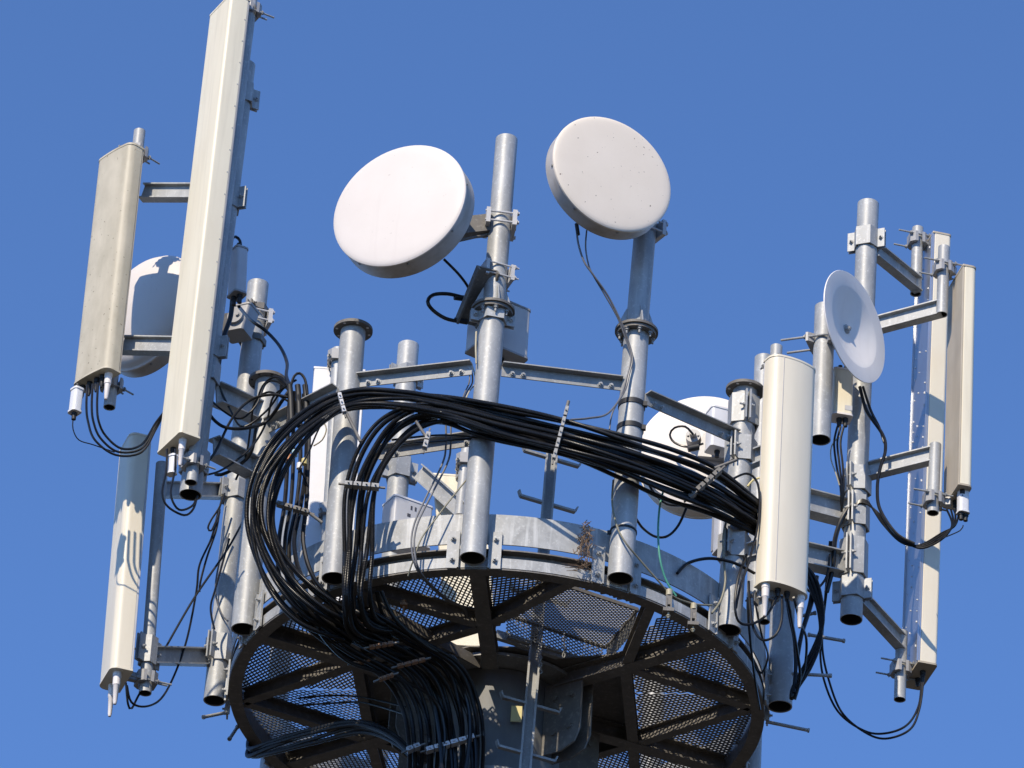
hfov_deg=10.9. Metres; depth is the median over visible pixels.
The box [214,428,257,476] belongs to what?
jumper cable
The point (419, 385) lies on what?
pole clamp
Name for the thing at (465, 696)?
feeder cable
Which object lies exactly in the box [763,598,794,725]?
support pole
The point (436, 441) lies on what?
jumper cable
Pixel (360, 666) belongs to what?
feeder cable
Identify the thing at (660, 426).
microwave dish
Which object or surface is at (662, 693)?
support pole
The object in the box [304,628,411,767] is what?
feeder cable
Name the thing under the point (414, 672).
feeder cable
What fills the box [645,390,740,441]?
tie bar
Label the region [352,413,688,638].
feeder cable
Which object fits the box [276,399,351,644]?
feeder cable
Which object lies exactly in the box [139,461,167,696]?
mounting pipe
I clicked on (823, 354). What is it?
mounting pipe
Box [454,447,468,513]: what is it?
mounting pipe
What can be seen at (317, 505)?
panel antenna
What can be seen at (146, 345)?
standoff arm
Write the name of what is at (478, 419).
feeder cable
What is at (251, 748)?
feeder cable
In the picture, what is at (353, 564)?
feeder cable
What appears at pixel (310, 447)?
jumper cable
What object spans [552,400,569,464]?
cable hanger
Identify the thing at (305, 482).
jumper cable
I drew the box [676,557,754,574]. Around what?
jumper cable
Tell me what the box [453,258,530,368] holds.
radio unit
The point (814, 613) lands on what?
step bolt
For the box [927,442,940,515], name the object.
mounting pipe
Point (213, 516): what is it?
jumper cable
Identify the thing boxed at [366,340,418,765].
support pole
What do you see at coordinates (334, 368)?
mounting pipe
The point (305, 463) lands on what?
marking tape
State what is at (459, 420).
feeder cable
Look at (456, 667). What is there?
feeder cable
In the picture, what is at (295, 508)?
cable hanger
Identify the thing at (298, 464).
marking tape
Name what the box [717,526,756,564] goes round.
mounting bracket
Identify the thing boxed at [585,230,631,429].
jumper cable
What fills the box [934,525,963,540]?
jumper cable
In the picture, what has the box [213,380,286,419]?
jumper cable
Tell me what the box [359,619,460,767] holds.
feeder cable
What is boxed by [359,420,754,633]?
feeder cable
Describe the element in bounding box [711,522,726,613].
jumper cable
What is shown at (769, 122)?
sky
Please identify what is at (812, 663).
jumper cable
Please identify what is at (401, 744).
feeder cable
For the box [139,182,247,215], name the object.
standoff arm
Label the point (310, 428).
feeder cable
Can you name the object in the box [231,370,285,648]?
support pole
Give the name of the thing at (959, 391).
panel antenna
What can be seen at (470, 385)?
jumper cable
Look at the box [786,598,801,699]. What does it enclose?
jumper cable
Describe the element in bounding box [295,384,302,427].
cable boot
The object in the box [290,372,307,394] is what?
jumper cable
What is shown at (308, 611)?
feeder cable
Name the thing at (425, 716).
feeder cable
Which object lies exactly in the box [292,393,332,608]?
feeder cable
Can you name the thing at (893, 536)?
jumper cable
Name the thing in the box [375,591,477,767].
feeder cable
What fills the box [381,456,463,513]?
standoff arm
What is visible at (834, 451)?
jumper cable
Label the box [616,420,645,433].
pole strap
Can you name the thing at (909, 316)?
standoff arm
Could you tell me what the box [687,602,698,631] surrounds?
rim clamp
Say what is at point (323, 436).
jumper cable
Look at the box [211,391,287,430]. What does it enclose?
jumper cable
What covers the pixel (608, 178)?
microwave dish
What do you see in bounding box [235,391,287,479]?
jumper cable
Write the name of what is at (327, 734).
feeder cable
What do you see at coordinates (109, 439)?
jumper cable
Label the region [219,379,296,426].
jumper cable
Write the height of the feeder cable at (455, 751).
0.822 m
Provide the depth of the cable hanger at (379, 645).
28.94 m
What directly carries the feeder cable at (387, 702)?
hanging from the antenna platform
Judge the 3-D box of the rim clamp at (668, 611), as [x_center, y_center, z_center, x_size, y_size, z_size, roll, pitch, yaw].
[0.841,1.181,28.776,0.060,0.175,0.044,4,-33,0]
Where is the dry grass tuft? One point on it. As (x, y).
(584, 538)
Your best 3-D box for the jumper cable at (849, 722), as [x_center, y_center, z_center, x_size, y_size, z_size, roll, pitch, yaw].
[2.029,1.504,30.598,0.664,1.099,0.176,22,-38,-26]
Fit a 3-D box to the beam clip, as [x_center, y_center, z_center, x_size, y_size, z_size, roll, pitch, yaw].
[-0.586,1.205,28.999,0.040,0.080,0.040,4,-33,0]
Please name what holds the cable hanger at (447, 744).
attached to the feeder cable at (400, 624)
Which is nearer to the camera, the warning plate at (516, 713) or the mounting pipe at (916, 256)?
the warning plate at (516, 713)
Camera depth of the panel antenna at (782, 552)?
29.65 m
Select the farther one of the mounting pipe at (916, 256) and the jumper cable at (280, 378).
the mounting pipe at (916, 256)
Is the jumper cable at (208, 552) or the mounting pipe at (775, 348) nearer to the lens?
the mounting pipe at (775, 348)
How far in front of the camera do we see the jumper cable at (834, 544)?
30.61 m
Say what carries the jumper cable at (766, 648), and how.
hanging from the antenna platform
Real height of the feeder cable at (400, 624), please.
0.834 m
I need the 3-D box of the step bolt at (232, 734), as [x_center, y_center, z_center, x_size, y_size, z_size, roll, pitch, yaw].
[-1.570,1.967,30.253,0.026,0.158,0.127,-7,-35,16]
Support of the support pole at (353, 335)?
attached to the antenna platform
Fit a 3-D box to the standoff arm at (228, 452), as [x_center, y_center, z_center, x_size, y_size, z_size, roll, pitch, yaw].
[-1.629,0.440,29.799,0.158,0.328,0.595,-23,-42,34]
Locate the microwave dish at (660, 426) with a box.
[641,396,728,518]
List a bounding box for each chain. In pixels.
[538,623,542,673]
[562,633,565,657]
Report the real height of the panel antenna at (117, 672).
1.742 m
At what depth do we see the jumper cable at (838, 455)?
30.83 m
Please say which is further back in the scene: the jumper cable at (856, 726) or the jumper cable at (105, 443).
the jumper cable at (856, 726)
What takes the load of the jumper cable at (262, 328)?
attached to the support pole at (248, 607)
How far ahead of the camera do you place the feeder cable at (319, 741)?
29.84 m
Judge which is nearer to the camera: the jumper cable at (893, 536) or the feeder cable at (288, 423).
the feeder cable at (288, 423)
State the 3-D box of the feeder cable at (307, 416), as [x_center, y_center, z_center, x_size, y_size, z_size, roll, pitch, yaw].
[0.112,0.746,29.134,3.030,1.238,0.914,9,-34,-8]
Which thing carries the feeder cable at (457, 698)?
hanging from the cable hanger
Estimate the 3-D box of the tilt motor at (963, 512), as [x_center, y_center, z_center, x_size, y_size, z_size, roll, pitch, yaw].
[2.575,0.674,30.615,0.070,0.245,0.063,15,-35,-17]
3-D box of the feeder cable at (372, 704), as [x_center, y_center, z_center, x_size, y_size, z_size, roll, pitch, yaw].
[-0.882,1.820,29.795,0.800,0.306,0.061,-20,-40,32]
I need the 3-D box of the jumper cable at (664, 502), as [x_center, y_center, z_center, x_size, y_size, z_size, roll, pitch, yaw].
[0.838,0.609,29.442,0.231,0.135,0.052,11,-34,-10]
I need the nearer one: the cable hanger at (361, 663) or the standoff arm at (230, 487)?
the cable hanger at (361, 663)
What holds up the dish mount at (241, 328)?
attached to the support pole at (216, 690)
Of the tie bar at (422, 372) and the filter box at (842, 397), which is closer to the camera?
the tie bar at (422, 372)
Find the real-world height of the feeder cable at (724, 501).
1.146 m
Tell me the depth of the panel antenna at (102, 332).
30.42 m
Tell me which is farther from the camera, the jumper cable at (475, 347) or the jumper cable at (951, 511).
the jumper cable at (951, 511)
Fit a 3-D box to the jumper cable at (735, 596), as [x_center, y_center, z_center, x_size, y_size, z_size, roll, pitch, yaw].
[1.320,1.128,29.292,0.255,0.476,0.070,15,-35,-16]
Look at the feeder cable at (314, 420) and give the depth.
29.13 m
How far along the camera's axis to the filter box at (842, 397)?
31.05 m
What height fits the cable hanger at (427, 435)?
0.209 m
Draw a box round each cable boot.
[287,384,293,419]
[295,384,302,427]
[302,384,308,421]
[575,223,579,235]
[687,444,699,451]
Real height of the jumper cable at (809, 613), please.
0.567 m
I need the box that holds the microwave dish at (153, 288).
[121,256,274,377]
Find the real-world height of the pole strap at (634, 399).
0.030 m
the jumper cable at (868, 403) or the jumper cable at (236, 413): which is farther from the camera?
the jumper cable at (868, 403)
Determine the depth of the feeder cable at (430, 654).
29.13 m
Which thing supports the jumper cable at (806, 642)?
attached to the panel antenna at (782, 552)
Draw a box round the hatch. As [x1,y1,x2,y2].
[506,587,638,655]
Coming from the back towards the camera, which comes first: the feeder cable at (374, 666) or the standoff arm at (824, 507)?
the standoff arm at (824, 507)
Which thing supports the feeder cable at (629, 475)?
hanging from the cable hanger at (715, 474)
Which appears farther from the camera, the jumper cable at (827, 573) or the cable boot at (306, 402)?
the jumper cable at (827, 573)
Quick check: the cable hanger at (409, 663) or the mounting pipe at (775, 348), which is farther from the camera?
the mounting pipe at (775, 348)
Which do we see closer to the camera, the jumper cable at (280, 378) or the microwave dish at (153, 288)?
the jumper cable at (280, 378)
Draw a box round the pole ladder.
[495,448,580,767]
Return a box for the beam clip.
[400,599,407,613]
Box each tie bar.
[263,383,336,432]
[356,359,472,386]
[379,431,469,459]
[501,361,623,390]
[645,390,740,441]
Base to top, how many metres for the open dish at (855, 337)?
0.680 m
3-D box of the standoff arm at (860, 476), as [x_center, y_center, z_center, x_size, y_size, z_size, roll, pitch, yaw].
[2.159,0.489,30.867,0.530,0.250,0.228,-14,-37,25]
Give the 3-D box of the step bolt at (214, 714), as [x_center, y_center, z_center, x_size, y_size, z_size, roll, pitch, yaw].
[-1.667,1.854,30.060,0.151,0.097,0.026,18,-36,-21]
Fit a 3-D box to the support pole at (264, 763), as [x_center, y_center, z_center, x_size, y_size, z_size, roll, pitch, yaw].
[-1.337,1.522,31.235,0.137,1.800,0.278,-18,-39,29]
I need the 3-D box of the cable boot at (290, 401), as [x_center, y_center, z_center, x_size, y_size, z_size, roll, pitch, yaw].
[-1.225,0.123,29.780,0.040,0.306,0.084,29,-41,-33]
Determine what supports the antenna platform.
on the tower mast
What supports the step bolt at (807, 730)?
attached to the support pole at (778, 681)
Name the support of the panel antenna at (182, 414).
attached to the mounting pipe at (188, 493)
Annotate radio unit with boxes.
[382,494,432,553]
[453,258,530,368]
[704,405,727,457]
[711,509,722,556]
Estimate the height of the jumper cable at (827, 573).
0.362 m
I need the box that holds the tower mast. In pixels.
[388,652,599,767]
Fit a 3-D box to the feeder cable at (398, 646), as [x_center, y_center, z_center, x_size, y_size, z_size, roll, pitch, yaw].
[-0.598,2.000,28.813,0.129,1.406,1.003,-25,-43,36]
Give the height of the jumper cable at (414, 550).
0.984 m
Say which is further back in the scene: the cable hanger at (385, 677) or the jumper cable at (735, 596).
the jumper cable at (735, 596)
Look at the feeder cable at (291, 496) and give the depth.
29.40 m
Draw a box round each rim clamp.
[663,588,673,618]
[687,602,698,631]
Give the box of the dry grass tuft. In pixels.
[565,520,595,572]
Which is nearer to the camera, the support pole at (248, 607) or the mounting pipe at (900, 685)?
the support pole at (248, 607)
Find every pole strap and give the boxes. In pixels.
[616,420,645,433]
[618,397,647,410]
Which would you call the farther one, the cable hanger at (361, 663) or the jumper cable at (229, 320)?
the jumper cable at (229, 320)
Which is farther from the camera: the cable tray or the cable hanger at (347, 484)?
the cable tray
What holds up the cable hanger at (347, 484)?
attached to the feeder cable at (398, 445)
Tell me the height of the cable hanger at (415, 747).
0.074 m
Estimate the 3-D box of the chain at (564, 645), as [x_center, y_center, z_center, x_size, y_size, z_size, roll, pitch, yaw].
[0.285,1.435,29.470,0.018,0.159,0.018,-23,-42,34]
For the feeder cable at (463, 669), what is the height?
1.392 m
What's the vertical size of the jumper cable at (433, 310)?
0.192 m
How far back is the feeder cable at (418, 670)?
29.20 m
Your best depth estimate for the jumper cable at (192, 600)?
30.22 m
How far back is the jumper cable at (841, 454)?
30.82 m
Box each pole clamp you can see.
[389,362,423,389]
[469,305,514,329]
[727,388,759,432]
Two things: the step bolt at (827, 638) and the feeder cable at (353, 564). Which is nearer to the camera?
the feeder cable at (353, 564)
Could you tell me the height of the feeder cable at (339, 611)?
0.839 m
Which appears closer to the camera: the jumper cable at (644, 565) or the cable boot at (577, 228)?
the jumper cable at (644, 565)
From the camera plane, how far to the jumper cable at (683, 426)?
31.77 m
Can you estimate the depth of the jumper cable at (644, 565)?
28.86 m
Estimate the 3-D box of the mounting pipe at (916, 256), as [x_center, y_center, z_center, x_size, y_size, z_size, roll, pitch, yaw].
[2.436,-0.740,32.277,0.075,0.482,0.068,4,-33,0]
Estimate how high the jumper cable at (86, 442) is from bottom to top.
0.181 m
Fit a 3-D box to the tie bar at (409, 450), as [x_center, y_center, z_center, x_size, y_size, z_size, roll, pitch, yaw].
[-0.448,0.331,29.430,0.693,0.163,0.049,-16,-38,27]
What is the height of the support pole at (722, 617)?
1.642 m
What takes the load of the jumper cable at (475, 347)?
attached to the support pole at (471, 549)
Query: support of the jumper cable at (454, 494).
attached to the support pole at (471, 549)
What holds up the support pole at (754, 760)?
attached to the antenna platform
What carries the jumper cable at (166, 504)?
hanging from the tilt motor at (170, 470)
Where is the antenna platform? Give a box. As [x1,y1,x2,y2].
[229,514,766,767]
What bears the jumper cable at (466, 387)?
attached to the support pole at (471, 549)
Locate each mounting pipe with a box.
[103,128,145,410]
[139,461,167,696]
[179,60,254,500]
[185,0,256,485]
[321,346,338,540]
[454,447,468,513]
[758,343,782,624]
[812,302,833,445]
[840,198,878,625]
[894,629,907,702]
[910,225,922,296]
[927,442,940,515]
[936,244,949,317]
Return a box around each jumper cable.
[72,419,114,452]
[85,384,161,456]
[91,383,161,453]
[96,382,162,449]
[125,522,241,708]
[126,495,222,707]
[161,449,197,515]
[169,448,197,510]
[199,509,220,591]
[207,385,286,475]
[207,493,225,531]
[210,393,287,459]
[210,538,229,629]
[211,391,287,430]
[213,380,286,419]
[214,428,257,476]
[215,533,229,621]
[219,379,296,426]
[220,300,233,364]
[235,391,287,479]
[237,305,289,383]
[258,376,286,394]
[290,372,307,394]
[298,404,339,469]
[298,469,308,514]
[313,424,326,445]
[383,438,471,457]
[392,434,480,440]
[407,480,465,575]
[410,425,466,618]
[413,427,467,618]
[426,292,459,322]
[443,258,467,286]
[462,375,469,396]
[464,371,472,396]
[466,368,474,396]
[475,331,476,363]
[570,234,633,420]
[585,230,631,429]
[611,480,712,605]
[637,508,686,538]
[649,486,679,506]
[657,492,676,596]
[669,425,703,447]
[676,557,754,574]
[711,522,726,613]
[733,472,760,608]
[734,554,776,625]
[746,597,760,709]
[747,581,783,641]
[754,602,768,673]
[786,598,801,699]
[786,600,797,692]
[789,566,824,699]
[791,570,821,698]
[791,577,822,699]
[792,596,807,687]
[798,575,818,648]
[799,581,814,655]
[807,554,830,592]
[819,541,921,734]
[821,541,923,739]
[824,502,851,592]
[830,436,839,484]
[833,426,841,511]
[836,426,842,500]
[839,426,844,511]
[847,501,953,546]
[847,502,952,548]
[855,498,958,546]
[856,500,956,545]
[858,386,914,544]
[862,386,883,442]
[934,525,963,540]
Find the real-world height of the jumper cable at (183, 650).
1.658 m
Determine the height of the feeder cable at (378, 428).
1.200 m
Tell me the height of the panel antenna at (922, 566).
3.128 m
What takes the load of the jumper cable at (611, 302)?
attached to the support pole at (624, 562)
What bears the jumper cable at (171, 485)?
hanging from the tilt motor at (170, 470)
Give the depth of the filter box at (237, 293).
30.48 m
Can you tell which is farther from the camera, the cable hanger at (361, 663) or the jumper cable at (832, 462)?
the jumper cable at (832, 462)
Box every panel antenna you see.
[74,142,159,399]
[100,432,171,716]
[157,0,273,473]
[298,348,365,603]
[433,452,492,646]
[745,353,815,628]
[876,229,950,689]
[908,257,975,511]
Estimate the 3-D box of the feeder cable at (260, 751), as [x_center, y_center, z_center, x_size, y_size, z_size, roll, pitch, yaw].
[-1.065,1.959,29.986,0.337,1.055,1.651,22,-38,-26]
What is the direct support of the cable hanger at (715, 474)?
attached to the feeder cable at (608, 466)
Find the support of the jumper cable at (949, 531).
hanging from the standoff arm at (824, 507)
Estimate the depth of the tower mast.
29.67 m
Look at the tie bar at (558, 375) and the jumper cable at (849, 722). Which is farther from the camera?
the jumper cable at (849, 722)
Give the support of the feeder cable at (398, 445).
attached to the mounting bracket at (738, 542)
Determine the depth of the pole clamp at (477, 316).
29.51 m
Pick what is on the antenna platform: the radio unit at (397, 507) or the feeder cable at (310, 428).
the radio unit at (397, 507)
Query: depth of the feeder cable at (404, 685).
29.15 m
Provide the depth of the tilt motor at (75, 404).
29.81 m
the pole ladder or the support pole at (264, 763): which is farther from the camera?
the support pole at (264, 763)
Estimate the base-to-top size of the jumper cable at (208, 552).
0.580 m
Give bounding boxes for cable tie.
[607,524,636,535]
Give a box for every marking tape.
[296,462,302,469]
[301,458,307,465]
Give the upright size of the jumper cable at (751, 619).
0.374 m
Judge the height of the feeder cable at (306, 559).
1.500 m
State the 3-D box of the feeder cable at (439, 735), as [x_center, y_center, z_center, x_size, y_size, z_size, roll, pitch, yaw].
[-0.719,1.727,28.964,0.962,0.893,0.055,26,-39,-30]
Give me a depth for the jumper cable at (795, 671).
29.77 m
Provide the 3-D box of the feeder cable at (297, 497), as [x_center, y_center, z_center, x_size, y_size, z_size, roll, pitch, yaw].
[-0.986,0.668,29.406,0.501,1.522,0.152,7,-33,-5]
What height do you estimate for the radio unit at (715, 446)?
0.326 m
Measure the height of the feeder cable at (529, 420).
1.316 m
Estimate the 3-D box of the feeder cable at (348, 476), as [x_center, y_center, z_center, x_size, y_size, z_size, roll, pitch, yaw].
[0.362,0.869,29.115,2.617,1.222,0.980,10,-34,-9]
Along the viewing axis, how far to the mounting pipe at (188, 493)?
30.23 m
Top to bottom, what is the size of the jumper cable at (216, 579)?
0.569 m
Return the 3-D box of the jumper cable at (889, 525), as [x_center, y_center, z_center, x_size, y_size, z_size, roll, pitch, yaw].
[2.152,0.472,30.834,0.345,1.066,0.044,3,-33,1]
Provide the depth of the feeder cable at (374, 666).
29.14 m
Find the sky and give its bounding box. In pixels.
[0,0,1023,767]
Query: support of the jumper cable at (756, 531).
attached to the panel antenna at (782, 552)
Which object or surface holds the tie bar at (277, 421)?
attached to the support pole at (353, 335)
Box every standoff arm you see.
[122,333,228,362]
[134,629,232,670]
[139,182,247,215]
[165,476,245,504]
[178,435,259,482]
[210,81,263,422]
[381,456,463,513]
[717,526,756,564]
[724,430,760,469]
[808,532,867,578]
[810,488,869,532]
[832,574,905,649]
[844,445,929,496]
[847,224,922,293]
[878,299,942,333]
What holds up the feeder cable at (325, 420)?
attached to the mounting pipe at (775, 348)
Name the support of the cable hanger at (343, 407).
attached to the feeder cable at (325, 420)
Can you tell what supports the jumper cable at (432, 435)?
attached to the support pole at (471, 549)
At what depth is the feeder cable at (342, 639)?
28.93 m
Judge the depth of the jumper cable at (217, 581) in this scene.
30.28 m
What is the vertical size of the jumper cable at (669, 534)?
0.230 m
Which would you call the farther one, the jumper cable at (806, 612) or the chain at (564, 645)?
the jumper cable at (806, 612)
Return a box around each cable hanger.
[276,500,322,523]
[337,388,361,442]
[338,480,384,490]
[348,658,375,665]
[363,641,398,649]
[373,672,398,682]
[391,657,430,668]
[401,742,425,753]
[415,420,430,453]
[420,734,479,753]
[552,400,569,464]
[684,458,737,502]
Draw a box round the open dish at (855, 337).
[781,270,884,382]
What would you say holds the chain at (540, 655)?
hanging from the hatch
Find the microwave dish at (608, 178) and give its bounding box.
[546,117,670,243]
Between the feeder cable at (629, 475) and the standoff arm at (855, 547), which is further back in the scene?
the standoff arm at (855, 547)
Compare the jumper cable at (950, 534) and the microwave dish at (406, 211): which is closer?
the microwave dish at (406, 211)
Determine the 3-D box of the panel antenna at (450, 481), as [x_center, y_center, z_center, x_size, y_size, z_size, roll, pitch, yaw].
[-0.279,1.002,32.068,0.463,1.222,0.356,4,-33,0]
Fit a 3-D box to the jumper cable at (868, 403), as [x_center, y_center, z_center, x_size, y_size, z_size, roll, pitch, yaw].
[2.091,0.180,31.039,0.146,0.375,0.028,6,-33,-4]
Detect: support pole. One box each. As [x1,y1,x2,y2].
[203,278,268,719]
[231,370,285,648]
[260,509,302,767]
[319,318,372,591]
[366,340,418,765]
[446,133,517,569]
[591,224,657,595]
[640,679,664,767]
[708,379,762,653]
[743,353,769,767]
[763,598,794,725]
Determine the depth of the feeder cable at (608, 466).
28.91 m
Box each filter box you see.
[227,242,248,306]
[831,365,852,427]
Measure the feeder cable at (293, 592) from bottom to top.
1.283 m
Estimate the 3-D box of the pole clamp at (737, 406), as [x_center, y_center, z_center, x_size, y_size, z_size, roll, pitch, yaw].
[1.296,0.164,30.031,0.159,0.190,0.230,9,-34,-8]
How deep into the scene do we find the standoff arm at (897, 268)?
31.88 m
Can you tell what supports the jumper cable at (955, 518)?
hanging from the standoff arm at (824, 507)
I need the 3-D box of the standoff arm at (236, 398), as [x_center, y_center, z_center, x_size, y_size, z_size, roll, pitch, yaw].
[-1.525,-0.751,30.561,0.193,2.151,0.582,-26,-43,37]
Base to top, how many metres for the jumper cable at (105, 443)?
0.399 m
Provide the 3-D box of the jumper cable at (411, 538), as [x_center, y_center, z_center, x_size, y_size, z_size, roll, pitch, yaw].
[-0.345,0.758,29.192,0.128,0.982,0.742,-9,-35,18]
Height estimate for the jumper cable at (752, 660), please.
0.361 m
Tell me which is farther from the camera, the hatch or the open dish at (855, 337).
the open dish at (855, 337)
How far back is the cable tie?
28.93 m
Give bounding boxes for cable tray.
[323,598,479,682]
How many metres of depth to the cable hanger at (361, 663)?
29.02 m
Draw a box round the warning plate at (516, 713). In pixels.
[510,706,521,721]
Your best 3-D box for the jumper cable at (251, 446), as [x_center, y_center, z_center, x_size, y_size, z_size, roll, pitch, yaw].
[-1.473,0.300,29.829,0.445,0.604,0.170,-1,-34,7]
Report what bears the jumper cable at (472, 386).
attached to the support pole at (471, 549)
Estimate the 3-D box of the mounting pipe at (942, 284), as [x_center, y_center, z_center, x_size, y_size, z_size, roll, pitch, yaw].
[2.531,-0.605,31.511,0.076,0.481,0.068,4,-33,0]
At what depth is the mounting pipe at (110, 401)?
30.14 m
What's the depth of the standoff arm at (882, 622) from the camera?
30.54 m
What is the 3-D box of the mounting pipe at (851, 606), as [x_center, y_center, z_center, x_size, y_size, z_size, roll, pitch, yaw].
[2.024,0.132,31.210,0.177,2.893,0.128,4,-33,0]
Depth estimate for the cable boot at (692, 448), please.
31.66 m
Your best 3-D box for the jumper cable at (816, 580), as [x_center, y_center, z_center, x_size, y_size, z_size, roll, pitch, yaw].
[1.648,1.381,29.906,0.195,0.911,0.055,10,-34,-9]
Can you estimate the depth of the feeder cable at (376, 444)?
28.95 m
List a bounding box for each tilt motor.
[68,383,83,420]
[167,453,178,476]
[956,490,969,521]
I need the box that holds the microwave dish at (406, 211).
[334,145,519,277]
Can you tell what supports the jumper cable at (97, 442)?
attached to the tilt motor at (75, 404)
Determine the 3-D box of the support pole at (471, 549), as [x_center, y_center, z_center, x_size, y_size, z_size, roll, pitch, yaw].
[-0.133,-0.211,29.453,0.294,2.797,0.241,4,-33,0]
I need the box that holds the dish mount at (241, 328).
[222,298,268,348]
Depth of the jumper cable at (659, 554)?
28.99 m
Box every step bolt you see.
[201,710,226,718]
[227,725,239,740]
[765,721,809,732]
[791,672,831,677]
[803,611,816,616]
[807,632,844,642]
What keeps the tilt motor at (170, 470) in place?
attached to the panel antenna at (182, 414)
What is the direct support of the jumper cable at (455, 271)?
attached to the radio unit at (515, 344)
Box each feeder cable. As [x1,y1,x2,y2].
[244,387,757,624]
[245,720,379,757]
[246,719,418,759]
[249,722,419,765]
[249,730,418,767]
[250,393,757,626]
[250,393,757,641]
[252,727,392,758]
[254,396,757,630]
[256,396,751,626]
[256,396,757,592]
[259,401,748,557]
[260,391,757,615]
[266,406,756,619]
[270,406,755,620]
[271,401,629,609]
[272,406,755,617]
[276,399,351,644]
[283,391,313,611]
[287,394,302,576]
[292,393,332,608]
[296,613,416,767]
[296,701,401,713]
[297,612,423,767]
[298,694,405,707]
[301,437,341,603]
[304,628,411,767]
[307,607,445,760]
[313,612,432,767]
[329,602,453,767]
[330,609,451,767]
[334,623,438,767]
[336,631,443,767]
[339,619,444,767]
[341,610,453,764]
[342,402,647,644]
[343,411,523,638]
[345,410,757,642]
[348,417,623,643]
[350,645,431,767]
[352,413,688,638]
[355,598,471,767]
[355,609,473,767]
[356,418,755,628]
[356,616,465,767]
[357,618,458,767]
[358,416,731,635]
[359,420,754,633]
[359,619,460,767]
[365,610,479,767]
[367,419,754,625]
[367,608,485,767]
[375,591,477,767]
[379,590,473,767]
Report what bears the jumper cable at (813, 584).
hanging from the support pole at (778, 681)
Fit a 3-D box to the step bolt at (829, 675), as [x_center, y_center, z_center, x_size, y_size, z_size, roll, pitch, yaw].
[1.662,1.625,29.984,0.260,0.060,0.026,10,-34,-9]
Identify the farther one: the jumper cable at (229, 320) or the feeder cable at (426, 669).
the jumper cable at (229, 320)
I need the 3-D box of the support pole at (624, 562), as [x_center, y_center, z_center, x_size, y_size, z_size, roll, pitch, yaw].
[0.637,0.063,29.458,0.301,2.425,0.241,4,-33,0]
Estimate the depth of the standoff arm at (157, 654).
30.07 m
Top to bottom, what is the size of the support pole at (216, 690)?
2.879 m
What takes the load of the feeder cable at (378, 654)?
attached to the cable hanger at (447, 744)

